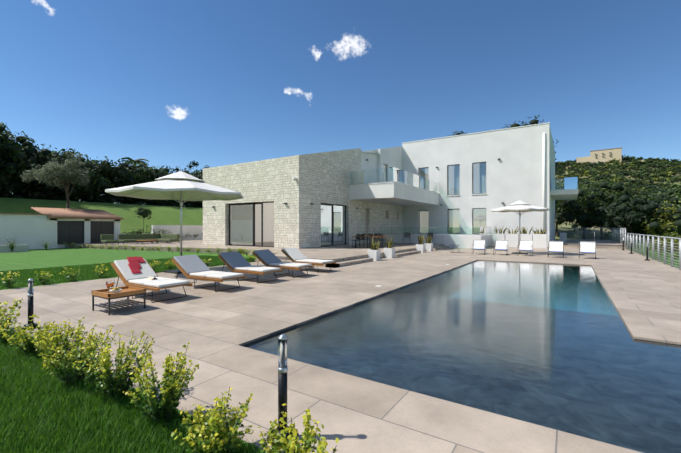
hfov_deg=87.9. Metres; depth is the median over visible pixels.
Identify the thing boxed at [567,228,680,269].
railing
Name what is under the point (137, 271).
sunbeds
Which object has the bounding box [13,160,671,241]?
tree trunks
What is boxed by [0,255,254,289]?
lawn edge grass
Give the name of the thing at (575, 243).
wall
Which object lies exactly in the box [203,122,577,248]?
house
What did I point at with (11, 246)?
shrubs
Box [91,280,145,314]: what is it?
side table
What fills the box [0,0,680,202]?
sky
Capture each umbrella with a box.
[105,169,243,273]
[491,200,549,253]
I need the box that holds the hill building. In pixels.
[576,147,621,163]
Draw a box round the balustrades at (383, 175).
[350,167,577,234]
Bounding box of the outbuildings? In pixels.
[0,207,202,252]
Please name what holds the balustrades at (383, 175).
attached to the house
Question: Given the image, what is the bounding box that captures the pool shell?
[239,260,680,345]
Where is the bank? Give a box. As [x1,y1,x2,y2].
[0,197,202,233]
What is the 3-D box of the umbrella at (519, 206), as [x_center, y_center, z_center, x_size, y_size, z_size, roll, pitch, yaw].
[10.552,-0.050,20.782,2.966,3.210,2.966,0,0,33]
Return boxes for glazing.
[229,162,485,246]
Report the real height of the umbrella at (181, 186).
3.560 m
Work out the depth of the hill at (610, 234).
312.76 m
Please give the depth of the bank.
36.55 m
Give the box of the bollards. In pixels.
[22,232,649,444]
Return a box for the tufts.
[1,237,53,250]
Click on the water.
(556, 346)
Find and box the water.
[244,260,680,452]
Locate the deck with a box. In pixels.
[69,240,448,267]
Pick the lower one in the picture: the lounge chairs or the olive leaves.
the lounge chairs
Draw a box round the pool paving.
[0,246,680,452]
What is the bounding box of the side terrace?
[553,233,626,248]
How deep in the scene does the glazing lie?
26.05 m
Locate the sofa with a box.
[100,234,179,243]
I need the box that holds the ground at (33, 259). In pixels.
[0,236,678,452]
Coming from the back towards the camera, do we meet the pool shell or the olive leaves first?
the olive leaves
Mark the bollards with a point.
(282, 368)
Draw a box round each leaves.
[0,243,338,452]
[20,151,168,233]
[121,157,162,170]
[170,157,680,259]
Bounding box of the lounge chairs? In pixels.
[450,240,595,258]
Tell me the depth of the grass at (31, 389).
2.76 m
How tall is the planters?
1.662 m
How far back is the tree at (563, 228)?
45.62 m
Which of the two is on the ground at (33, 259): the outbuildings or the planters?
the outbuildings
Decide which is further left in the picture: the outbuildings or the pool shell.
the outbuildings
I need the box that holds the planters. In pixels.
[368,226,547,260]
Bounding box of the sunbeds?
[111,247,335,302]
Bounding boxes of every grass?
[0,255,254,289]
[0,327,266,452]
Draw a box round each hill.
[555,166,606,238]
[573,160,680,241]

